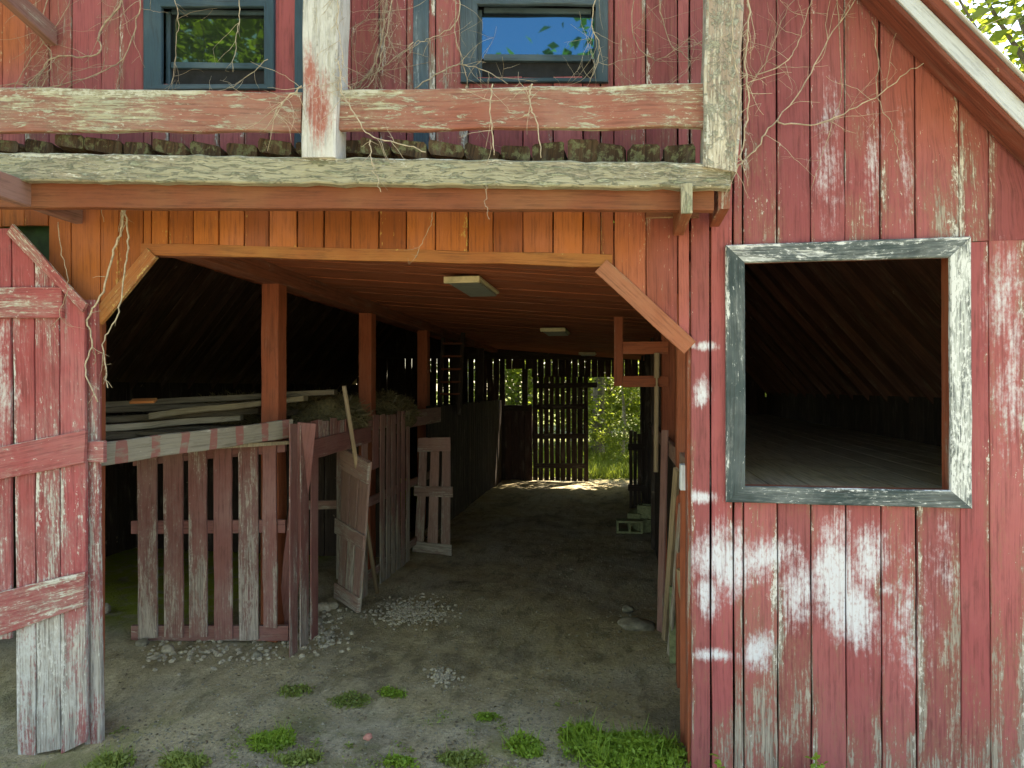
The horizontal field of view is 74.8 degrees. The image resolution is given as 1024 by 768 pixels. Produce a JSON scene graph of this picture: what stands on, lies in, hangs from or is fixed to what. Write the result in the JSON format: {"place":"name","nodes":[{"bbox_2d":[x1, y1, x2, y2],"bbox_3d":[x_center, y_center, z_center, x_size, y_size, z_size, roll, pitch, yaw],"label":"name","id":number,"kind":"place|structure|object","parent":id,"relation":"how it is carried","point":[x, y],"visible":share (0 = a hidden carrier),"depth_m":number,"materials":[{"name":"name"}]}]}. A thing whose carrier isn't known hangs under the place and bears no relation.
{"place":"outdoors","nodes":[
{"label":"outdoors","id":0,"kind":"place"},
{"bbox_2d":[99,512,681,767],"bbox_3d":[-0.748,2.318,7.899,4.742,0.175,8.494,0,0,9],"label":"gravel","id":1,"kind":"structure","parent":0,"point":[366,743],"depth_m":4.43,"materials":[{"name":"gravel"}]},
{"bbox_2d":[0,391,916,767],"bbox_3d":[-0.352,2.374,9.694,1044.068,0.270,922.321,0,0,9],"label":"ground","id":2,"kind":"structure","parent":0,"point":[590,509],"depth_m":5.48,"materials":[{"name":"soil"}]},
{"bbox_2d":[78,738,138,767],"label":"weed clump","id":3,"kind":"object","parent":2,"relation":"on","point":[111,759],"visible":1,"depth_m":4.02,"materials":[{"name":"plant"}]},
{"bbox_2d":[135,638,148,646],"bbox_3d":[-3.193,2.230,5.785,0.112,0.064,0.118,0,0,9],"label":"rock","id":4,"kind":"object","parent":2,"relation":"on","point":[142,642],"visible":1,"depth_m":5.75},
{"bbox_2d":[161,644,174,653],"bbox_3d":[-2.900,2.237,5.640,0.106,0.087,0.147,0,0,-29],"label":"rock","id":5,"kind":"object","parent":2,"relation":"on","point":[167,648],"visible":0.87,"depth_m":5.61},
{"bbox_2d":[154,743,211,767],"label":"weed clump","id":6,"kind":"object","parent":2,"relation":"on","point":[181,759],"visible":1,"depth_m":3.94,"materials":[{"name":"plant"}]},
{"bbox_2d":[131,440,288,640],"bbox_3d":[-2.645,1.359,5.859,1.401,1.791,0.067,0,0,2],"label":"stall fence","id":7,"kind":"object","parent":2,"relation":"on","point":[173,526],"visible":0.89,"depth_m":5.83,"materials":[{"name":"wood"}]},
{"bbox_2d":[245,717,297,753],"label":"weed clump","id":8,"kind":"object","parent":2,"relation":"on","point":[264,738],"visible":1,"depth_m":4.15,"materials":[{"name":"plant"}]},
{"bbox_2d":[277,681,315,698],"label":"weed clump","id":9,"kind":"object","parent":2,"relation":"on","point":[294,688],"visible":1,"depth_m":4.86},
{"bbox_2d":[273,743,325,766],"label":"weed clump","id":10,"kind":"object","parent":2,"relation":"on","point":[299,757],"visible":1,"depth_m":3.94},
{"bbox_2d":[142,593,464,687],"bbox_3d":[-1.663,2.260,6.172,2.917,0.082,2.247,0,0,9],"label":"rubble","id":11,"kind":"object","parent":2,"relation":"on","point":[394,613],"visible":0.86,"depth_m":5.87,"materials":[{"name":"gravel"}]},
{"bbox_2d":[318,602,330,611],"bbox_3d":[-1.916,2.252,6.768,0.189,0.102,0.133,0,0,9],"label":"rock","id":12,"kind":"object","parent":2,"relation":"on","point":[322,606],"visible":0.67,"depth_m":6.72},
{"bbox_2d":[326,690,373,709],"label":"weed clump","id":13,"kind":"object","parent":2,"relation":"on","point":[352,699],"visible":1,"depth_m":4.74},
{"bbox_2d":[342,385,378,592],"bbox_3d":[-1.540,1.131,6.850,0.048,2.234,0.826,0,0,12],"label":"tool handle","id":14,"kind":"object","parent":2,"relation":"on","point":[355,458],"visible":0.81,"depth_m":6.69,"materials":[{"name":"wood"}]},
{"bbox_2d":[281,407,440,656],"bbox_3d":[-1.891,1.301,7.878,1.114,1.948,4.650,0,0,9],"label":"stall fence","id":15,"kind":"object","parent":2,"relation":"on","point":[309,445],"visible":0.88,"depth_m":6.21,"materials":[{"name":"wood"}]},
{"bbox_2d":[333,449,371,612],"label":"stall gate","id":16,"kind":"structure","parent":15,"relation":"attached to","point":[350,528],"depth_m":6.76,"materials":[{"name":"wood"}]},
{"bbox_2d":[377,685,407,698],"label":"weed clump","id":17,"kind":"object","parent":2,"relation":"on","point":[397,693],"visible":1,"depth_m":4.82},
{"bbox_2d":[109,697,686,767],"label":"ground cover","id":18,"kind":"object","parent":2,"relation":"on","point":[316,742],"visible":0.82,"depth_m":4.10,"materials":[{"name":"plant"}]},
{"bbox_2d":[377,747,420,767],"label":"weed clump","id":19,"kind":"object","parent":2,"relation":"on","point":[405,761],"visible":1,"depth_m":3.91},
{"bbox_2d":[413,437,452,555],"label":"stall gate","id":20,"kind":"structure","parent":2,"relation":"on","point":[433,491],"depth_m":8.92,"materials":[{"name":"wood"}]},
{"bbox_2d":[436,738,489,767],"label":"weed clump","id":21,"kind":"object","parent":2,"relation":"on","point":[458,757],"visible":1,"depth_m":3.94,"materials":[{"name":"plant"}]},
{"bbox_2d":[473,708,501,722],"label":"weed clump","id":22,"kind":"object","parent":2,"relation":"on","point":[487,716],"visible":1,"depth_m":4.47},
{"bbox_2d":[436,359,551,416],"bbox_3d":[-1.301,-1.852,24.690,7.491,8.567,7.883,0,0,-10],"label":"tree","id":23,"kind":"object","parent":2,"relation":"on","point":[508,393],"visible":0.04,"depth_m":23.67,"materials":[{"name":"green plant"}]},
{"bbox_2d":[0,0,1023,767],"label":"barn","id":24,"kind":"structure","parent":2,"relation":"on","point":[838,346],"depth_m":3.98,"materials":[{"name":"red wood"}]},
{"bbox_2d":[0,224,88,754],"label":"barn door","id":25,"kind":"structure","parent":24,"relation":"in","point":[47,609],"depth_m":4.40,"materials":[{"name":"wood"}]},
{"bbox_2d":[0,0,95,88],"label":"dry vine","id":26,"kind":"object","parent":24,"relation":"attached to","point":[42,57],"visible":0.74,"depth_m":4.54,"materials":[{"name":"beige plant"}]},
{"bbox_2d":[14,0,92,87],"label":"dry vine","id":27,"kind":"object","parent":24,"relation":"attached to","point":[68,5],"visible":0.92,"depth_m":4.54,"materials":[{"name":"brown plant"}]},
{"bbox_2d":[0,0,134,87],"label":"dry vine","id":28,"kind":"object","parent":24,"relation":"attached to","point":[99,33],"visible":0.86,"depth_m":4.49,"materials":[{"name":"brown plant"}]},
{"bbox_2d":[50,222,84,356],"bbox_3d":[-2.848,-0.608,4.397,0.414,0.893,0.176,0,0,23],"label":"dry vine","id":29,"kind":"object","parent":24,"relation":"attached to","point":[66,285],"visible":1,"depth_m":4.36,"materials":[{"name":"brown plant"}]},
{"bbox_2d":[21,0,166,87],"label":"dry vine","id":30,"kind":"object","parent":24,"relation":"attached to","point":[133,35],"visible":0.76,"depth_m":4.45,"materials":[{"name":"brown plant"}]},
{"bbox_2d":[84,210,131,404],"bbox_3d":[-2.684,-0.598,4.422,0.582,1.636,0.079,0,0,12],"label":"dry vine","id":31,"kind":"object","parent":24,"relation":"hanging from","point":[112,256],"visible":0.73,"depth_m":4.40,"materials":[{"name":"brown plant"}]},
{"bbox_2d":[100,210,129,387],"bbox_3d":[-2.574,-0.572,4.366,0.402,1.199,0.070,0,0,22],"label":"dry vine","id":32,"kind":"object","parent":24,"relation":"attached to","point":[126,224],"visible":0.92,"depth_m":4.37,"materials":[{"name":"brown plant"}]},
{"bbox_2d":[13,423,287,443],"bbox_3d":[-3.509,0.440,5.795,3.024,0.145,1.217,0,0,9],"label":"lumber heap","id":33,"kind":"object","parent":24,"relation":"on","point":[149,433],"visible":0.1,"depth_m":5.38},
{"bbox_2d":[106,424,221,439],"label":"lumber plank","id":34,"kind":"object","parent":33,"relation":"on","point":[120,435],"visible":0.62,"depth_m":5.24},
{"bbox_2d":[106,415,243,430],"bbox_3d":[-2.805,0.323,5.652,0.104,0.089,1.275,0,0,34],"label":"lumber plank","id":35,"kind":"object","parent":33,"relation":"on","point":[141,425],"visible":0.94,"depth_m":5.54,"materials":[{"name":"wood"}]},
{"bbox_2d":[106,408,260,422],"bbox_3d":[-2.759,0.261,5.764,0.141,0.093,1.457,0,0,44],"label":"lumber plank","id":36,"kind":"object","parent":35,"relation":"on","point":[126,418],"visible":0.71,"depth_m":5.67,"materials":[{"name":"wood"}]},
{"bbox_2d":[106,400,259,412],"bbox_3d":[-2.847,0.196,6.035,1.481,0.100,0.136,0,0,-42],"label":"lumber plank","id":37,"kind":"object","parent":36,"relation":"on","point":[122,409],"visible":0.56,"depth_m":5.77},
{"bbox_2d":[106,389,336,406],"bbox_3d":[-2.579,0.126,6.080,1.996,0.153,0.166,0,0,-27],"label":"lumber plank","id":38,"kind":"object","parent":37,"relation":"on","point":[180,400],"visible":0.77,"depth_m":5.97,"materials":[{"name":"wood"}]},
{"bbox_2d":[129,398,156,403],"bbox_3d":[-2.836,0.130,5.155,0.178,0.046,0.066,0,0,-8],"label":"wood scrap","id":39,"kind":"object","parent":38,"relation":"on","point":[142,400],"visible":1,"depth_m":5.13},
{"bbox_2d":[149,396,307,418],"bbox_3d":[-2.402,0.194,5.824,0.120,0.177,1.427,0,0,44],"label":"lumber plank","id":40,"kind":"object","parent":33,"relation":"on","point":[190,410],"visible":0.84,"depth_m":5.63,"materials":[{"name":"wood"}]},
{"bbox_2d":[165,0,215,89],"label":"dry vine","id":41,"kind":"object","parent":24,"relation":"hanging from","point":[176,41],"visible":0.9,"depth_m":4.33,"materials":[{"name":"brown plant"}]},
{"bbox_2d":[143,0,275,90],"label":"window","id":42,"kind":"structure","parent":24,"relation":"in","point":[200,32],"depth_m":4.42,"materials":[{"name":"clear glass"}]},
{"bbox_2d":[213,0,239,71],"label":"dry vine","id":43,"kind":"object","parent":24,"relation":"hanging from","point":[236,35],"visible":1,"depth_m":4.25,"materials":[{"name":"beige plant"}]},
{"bbox_2d":[176,389,286,424],"bbox_3d":[-3.010,0.369,7.248,1.350,0.649,1.136,0,0,9],"label":"hay mound","id":44,"kind":"object","parent":24,"relation":"on","point":[248,419],"visible":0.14,"depth_m":6.93,"materials":[{"name":"plant"}]},
{"bbox_2d":[209,59,267,90],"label":"dry vine","id":45,"kind":"object","parent":24,"relation":"attached to","point":[240,80],"visible":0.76,"depth_m":4.24,"materials":[{"name":"beige plant"}]},
{"bbox_2d":[235,62,310,150],"bbox_3d":[-1.248,-1.520,3.686,0.571,0.432,0.171,0,0,-1],"label":"dry vine","id":46,"kind":"object","parent":24,"relation":"attached to","point":[282,103],"visible":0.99,"depth_m":3.69,"materials":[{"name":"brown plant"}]},
{"bbox_2d":[286,388,375,428],"bbox_3d":[-1.958,0.340,7.010,1.068,0.618,0.977,0,0,9],"label":"hay mound","id":47,"kind":"object","parent":24,"relation":"on","point":[325,407],"visible":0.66,"depth_m":6.73,"materials":[{"name":"plant"}]},
{"bbox_2d":[286,408,301,415],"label":"lumber plank","id":48,"kind":"object","parent":47,"relation":"on","point":[291,412],"visible":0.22,"depth_m":6.60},
{"bbox_2d":[314,0,368,103],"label":"dry vine","id":49,"kind":"object","parent":24,"relation":"attached to","point":[338,82],"visible":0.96,"depth_m":3.68,"materials":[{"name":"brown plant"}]},
{"bbox_2d":[308,60,424,180],"bbox_3d":[-0.775,-1.418,3.625,0.644,0.696,0.184,0,0,9],"label":"dry vine","id":50,"kind":"object","parent":24,"relation":"attached to","point":[359,120],"visible":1,"depth_m":3.62,"materials":[{"name":"beige plant"}]},
{"bbox_2d":[360,140,385,191],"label":"dry vine","id":51,"kind":"object","parent":24,"relation":"hanging from","point":[372,162],"visible":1,"depth_m":3.60,"materials":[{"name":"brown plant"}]},
{"bbox_2d":[348,34,413,89],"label":"dry vine","id":52,"kind":"object","parent":24,"relation":"attached to","point":[381,67],"visible":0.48,"depth_m":4.15,"materials":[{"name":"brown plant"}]},
{"bbox_2d":[349,388,422,435],"bbox_3d":[-1.740,0.345,8.700,1.154,0.644,1.246,0,0,9],"label":"hay mound","id":53,"kind":"object","parent":24,"relation":"on","point":[388,403],"visible":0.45,"depth_m":8.47,"materials":[{"name":"plant"}]},
{"bbox_2d":[349,0,426,88],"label":"dry vine","id":54,"kind":"object","parent":24,"relation":"attached to","point":[384,37],"visible":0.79,"depth_m":4.13,"materials":[{"name":"beige plant"}]},
{"bbox_2d":[348,0,429,88],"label":"dry vine","id":55,"kind":"object","parent":24,"relation":"attached to","point":[386,5],"visible":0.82,"depth_m":4.15,"materials":[{"name":"beige plant"}]},
{"bbox_2d":[381,0,482,61],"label":"dry vine","id":56,"kind":"object","parent":24,"relation":"attached to","point":[440,34],"visible":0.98,"depth_m":4.08,"materials":[{"name":"beige plant"}]},
{"bbox_2d":[438,332,464,414],"bbox_3d":[-1.056,-0.249,11.697,0.428,1.563,0.339,0,0,9],"label":"ladder","id":57,"kind":"object","parent":24,"relation":"on","point":[460,369],"visible":0.87,"depth_m":11.67,"materials":[{"name":"brown wood"}]},
{"bbox_2d":[444,276,498,296],"bbox_3d":[-0.332,-0.832,5.760,0.290,0.055,0.870,0,0,9],"label":"ceiling lamp","id":58,"kind":"object","parent":24,"relation":"attached to","point":[474,286],"visible":1,"depth_m":5.56,"materials":[{"name":"plastic"}]},
{"bbox_2d":[414,38,536,132],"bbox_3d":[-0.221,-1.748,4.009,0.682,0.576,0.325,0,0,33],"label":"dry vine","id":59,"kind":"object","parent":24,"relation":"attached to","point":[442,71],"visible":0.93,"depth_m":4.00,"materials":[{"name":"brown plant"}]},
{"bbox_2d":[451,0,499,146],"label":"dry vine","id":60,"kind":"object","parent":24,"relation":"attached to","point":[466,56],"visible":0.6,"depth_m":4.01,"materials":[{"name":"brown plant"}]},
{"bbox_2d":[459,84,509,166],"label":"dry vine","id":61,"kind":"object","parent":24,"relation":"hanging from","point":[492,93],"visible":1,"depth_m":3.51,"materials":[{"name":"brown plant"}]},
{"bbox_2d":[510,72,540,157],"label":"dry vine","id":62,"kind":"object","parent":24,"relation":"hanging from","point":[529,100],"visible":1,"depth_m":3.48,"materials":[{"name":"beige plant"}]},
{"bbox_2d":[460,0,607,87],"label":"window","id":63,"kind":"structure","parent":24,"relation":"in","point":[535,35],"depth_m":4.08,"materials":[{"name":"clear glass"}]},
{"bbox_2d":[540,327,569,335],"bbox_3d":[0.620,-0.735,9.485,0.340,0.055,0.820,0,0,9],"label":"ceiling lamp","id":64,"kind":"object","parent":24,"relation":"attached to","point":[564,331],"visible":1,"depth_m":9.11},
{"bbox_2d":[532,375,596,481],"bbox_3d":[1.245,1.038,15.849,1.536,2.511,0.050,0,0,9],"label":"rear door","id":65,"kind":"structure","parent":24,"relation":"in","point":[577,408],"depth_m":15.86,"materials":[{"name":"brown wood"}]},
{"bbox_2d":[558,0,659,86],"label":"dry vine","id":66,"kind":"object","parent":24,"relation":"attached to","point":[594,51],"visible":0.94,"depth_m":3.88,"materials":[{"name":"beige plant"}]},
{"bbox_2d":[654,353,659,471],"bbox_3d":[1.458,0.287,6.750,0.058,1.200,0.053,0,0,-13],"label":"conduit pipe","id":67,"kind":"object","parent":24,"relation":"attached to","point":[656,403],"visible":1,"depth_m":6.73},
{"bbox_2d":[634,0,701,83],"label":"dry vine","id":68,"kind":"object","parent":24,"relation":"attached to","point":[671,35],"visible":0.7,"depth_m":3.87,"materials":[{"name":"beige plant"}]},
{"bbox_2d":[631,0,753,83],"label":"dry vine","id":69,"kind":"object","parent":24,"relation":"attached to","point":[694,42],"visible":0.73,"depth_m":3.87,"materials":[{"name":"beige plant"}]},
{"bbox_2d":[705,0,762,198],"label":"dry vine","id":70,"kind":"object","parent":24,"relation":"attached to","point":[735,63],"visible":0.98,"depth_m":3.33,"materials":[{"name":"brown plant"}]},
{"bbox_2d":[689,0,815,99],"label":"dry vine","id":71,"kind":"object","parent":24,"relation":"attached to","point":[773,48],"visible":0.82,"depth_m":3.77,"materials":[{"name":"beige plant"}]},
{"bbox_2d":[736,0,790,182],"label":"dry vine","id":72,"kind":"object","parent":24,"relation":"attached to","point":[746,50],"visible":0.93,"depth_m":3.36,"materials":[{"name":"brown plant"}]},
{"bbox_2d":[742,0,827,103],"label":"dry vine","id":73,"kind":"object","parent":24,"relation":"attached to","point":[781,54],"visible":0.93,"depth_m":3.76,"materials":[{"name":"beige plant"}]},
{"bbox_2d":[737,0,855,175],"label":"dry vine","id":74,"kind":"object","parent":24,"relation":"attached to","point":[815,63],"visible":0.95,"depth_m":3.75,"materials":[{"name":"beige plant"}]},
{"bbox_2d":[784,0,871,188],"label":"dry vine","id":75,"kind":"object","parent":24,"relation":"attached to","point":[839,102],"visible":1,"depth_m":3.72,"materials":[{"name":"beige plant"}]},
{"bbox_2d":[725,237,971,508],"bbox_3d":[1.864,-0.061,3.801,1.280,1.472,0.176,0,0,9],"label":"window frame","id":76,"kind":"structure","parent":24,"relation":"in","point":[954,253],"depth_m":3.72,"materials":[{"name":"wood"}]},
{"bbox_2d":[845,21,919,170],"bbox_3d":[2.033,-1.580,3.678,0.376,0.848,0.034,0,0,9],"label":"dry vine","id":77,"kind":"object","parent":24,"relation":"attached to","point":[880,101],"visible":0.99,"depth_m":3.68,"materials":[{"name":"beige plant"}]},
{"bbox_2d":[777,16,1021,132],"bbox_3d":[2.094,-1.714,3.633,1.237,0.680,0.105,0,0,9],"label":"dry vine","id":78,"kind":"object","parent":24,"relation":"attached to","point":[862,93],"visible":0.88,"depth_m":3.70,"materials":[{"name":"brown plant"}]},
{"bbox_2d":[498,726,546,758],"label":"weed clump","id":79,"kind":"object","parent":2,"relation":"on","point":[530,747],"visible":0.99,"depth_m":4.08,"materials":[{"name":"plant"}]},
{"bbox_2d":[468,359,590,419],"bbox_3d":[0.249,-1.849,25.078,7.883,8.567,7.491,0,0,-8],"label":"tree","id":80,"kind":"object","parent":2,"relation":"on","point":[511,377],"visible":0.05,"depth_m":23.89,"materials":[{"name":"green plant"}]},
{"bbox_2d":[505,359,634,445],"bbox_3d":[2.180,-1.837,25.993,7.491,8.567,7.883,0,0,21],"label":"tree","id":81,"kind":"object","parent":2,"relation":"on","point":[612,386],"visible":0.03,"depth_m":24.89,"materials":[{"name":"green plant"}]},
{"bbox_2d":[538,409,621,454],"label":"shrub","id":82,"kind":"object","parent":2,"relation":"on","point":[609,423],"visible":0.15,"depth_m":21.66,"materials":[{"name":"green plant"}]},
{"bbox_2d":[556,707,609,745],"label":"weed clump","id":83,"kind":"object","parent":2,"relation":"on","point":[586,724],"visible":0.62,"depth_m":4.19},
{"bbox_2d":[528,360,637,442],"bbox_3d":[4.087,-1.827,26.695,7.491,8.567,7.883,0,0,25],"label":"tree","id":84,"kind":"object","parent":2,"relation":"on","point":[610,391],"depth_m":26.45,"materials":[{"name":"green plant"}]},
{"bbox_2d":[591,367,604,456],"bbox_3d":[2.584,-5.658,22.675,11.892,16.137,10.417,0,0,-8],"label":"tree","id":85,"kind":"object","parent":2,"relation":"on","point":[596,393],"depth_m":21.65,"materials":[{"name":"green plant"}]},
{"bbox_2d":[559,360,639,454],"bbox_3d":[3.186,-0.303,20.011,4.239,5.394,4.267,0,0,-8],"label":"tree","id":86,"kind":"object","parent":2,"relation":"on","point":[632,390],"visible":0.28,"depth_m":20.24,"materials":[{"name":"green plant"}]},
{"bbox_2d":[583,425,626,459],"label":"shrub","id":87,"kind":"object","parent":2,"relation":"on","point":[593,435],"visible":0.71,"depth_m":20.20,"materials":[{"name":"green plant"}]},
{"bbox_2d":[571,360,639,430],"bbox_3d":[4.634,-1.628,24.814,7.445,8.091,7.075,0,0,0],"label":"tree","id":88,"kind":"object","parent":2,"relation":"on","point":[608,388],"visible":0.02,"depth_m":24.16,"materials":[{"name":"green plant"}]},
{"bbox_2d":[583,397,638,450],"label":"shrub","id":89,"kind":"object","parent":2,"relation":"on","point":[613,411],"visible":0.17,"depth_m":23.59,"materials":[{"name":"green plant"}]},
{"bbox_2d":[601,423,639,464],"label":"shrub","id":90,"kind":"object","parent":2,"relation":"on","point":[618,439],"visible":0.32,"depth_m":19.21,"materials":[{"name":"green plant"}]},
{"bbox_2d":[554,715,690,767],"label":"weed clump","id":91,"kind":"object","parent":2,"relation":"on","point":[600,747],"visible":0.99,"depth_m":3.97,"materials":[{"name":"plant"}]},
{"bbox_2d":[605,388,639,447],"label":"shrub","id":92,"kind":"object","parent":2,"relation":"on","point":[630,404],"visible":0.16,"depth_m":22.58,"materials":[{"name":"green plant"}]},
{"bbox_2d":[622,605,633,612],"bbox_3d":[1.154,2.247,6.669,0.121,0.084,0.148,0,0,9],"label":"rock","id":93,"kind":"object","parent":2,"relation":"on","point":[627,609],"visible":0.98,"depth_m":6.62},
{"bbox_2d":[616,518,642,533],"bbox_3d":[1.768,2.140,10.089,0.391,0.190,0.192,0,0,6],"label":"concrete block","id":94,"kind":"object","parent":2,"relation":"on","point":[629,530],"depth_m":10.01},
{"bbox_2d":[627,509,639,525],"bbox_3d":[1.905,2.072,10.375,0.190,0.190,0.391,0,0,16],"label":"concrete block","id":95,"kind":"object","parent":2,"relation":"on","point":[631,515],"depth_m":10.20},
{"bbox_2d":[617,616,654,630],"bbox_3d":[1.147,2.216,6.160,0.367,0.119,0.247,0,0,-14],"label":"rock","id":96,"kind":"object","parent":2,"relation":"on","point":[633,623],"visible":0.97,"depth_m":6.09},
{"bbox_2d":[628,430,644,507],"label":"broken gate","id":97,"kind":"structure","parent":2,"relation":"on","point":[636,449],"depth_m":12.38,"materials":[{"name":"brown wood"}]},
{"bbox_2d":[632,518,650,532],"bbox_3d":[2.054,2.145,10.200,0.390,0.191,0.190,0,0,-19],"label":"concrete block","id":98,"kind":"object","parent":2,"relation":"on","point":[646,526],"depth_m":10.10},
{"bbox_2d":[657,430,667,632],"bbox_3d":[1.372,1.330,6.105,0.085,1.818,0.175,0,0,35],"label":"leaning plank","id":99,"kind":"object","parent":2,"relation":"on","point":[662,518],"visible":0.94,"depth_m":6.09,"materials":[{"name":"wood"}]},
{"bbox_2d":[661,467,678,640],"bbox_3d":[1.266,1.427,5.362,0.051,1.637,1.054,0,0,8],"label":"leaning plank","id":100,"kind":"object","parent":2,"relation":"on","point":[671,544],"visible":0.86,"depth_m":5.28,"materials":[{"name":"wood"}]},
{"bbox_2d":[669,585,675,663],"bbox_3d":[1.327,1.927,5.365,0.130,0.610,0.040,0,0,9],"label":"panel offcut","id":101,"kind":"object","parent":2,"relation":"on","point":[672,646],"visible":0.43,"depth_m":5.35,"materials":[{"name":"wood"}]},
{"bbox_2d":[667,503,679,655],"bbox_3d":[1.250,1.544,5.145,0.035,1.391,0.811,0,0,7],"label":"leaning plank","id":102,"kind":"object","parent":2,"relation":"on","point":[672,607],"visible":0.66,"depth_m":5.12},
{"bbox_2d":[680,490,685,745],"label":"leaning plank","id":103,"kind":"object","parent":2,"relation":"on","point":[682,629],"visible":0.39,"depth_m":4.19,"materials":[{"name":"wood"}]},
{"bbox_2d":[805,751,827,767],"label":"creeper","id":104,"kind":"object","parent":2,"relation":"on","point":[815,757],"visible":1,"depth_m":3.68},
{"bbox_2d":[958,0,1023,65],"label":"tree","id":105,"kind":"object","parent":2,"relation":"on","point":[1015,48],"visible":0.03,"depth_m":14.03,"materials":[{"name":"green plant"}]},
{"bbox_2d":[976,6,1023,73],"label":"tree","id":106,"kind":"object","parent":2,"relation":"on","point":[996,43],"visible":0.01,"depth_m":15.97,"materials":[{"name":"green plant"}]},
{"bbox_2d":[538,443,637,478],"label":"grass","id":107,"kind":"structure","parent":0,"point":[598,471],"depth_m":17.66,"materials":[{"name":"plant"}]},
{"bbox_2d":[436,0,1023,390],"label":"sky","id":108,"kind":"structure","parent":0,"point":[1015,27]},
{"bbox_3d":[2.049,2.060,10.300,0.390,0.190,0.191,0,11,4],"label":"concrete block","id":109,"kind":"object","parent":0,"visible":0},
{"bbox_2d":[637,503,650,518],"bbox_3d":[2.129,1.946,10.229,0.391,0.190,0.190,0,0,27],"label":"concrete block","id":110,"kind":"object","parent":109,"relation":"on","point":[644,509],"depth_m":10.19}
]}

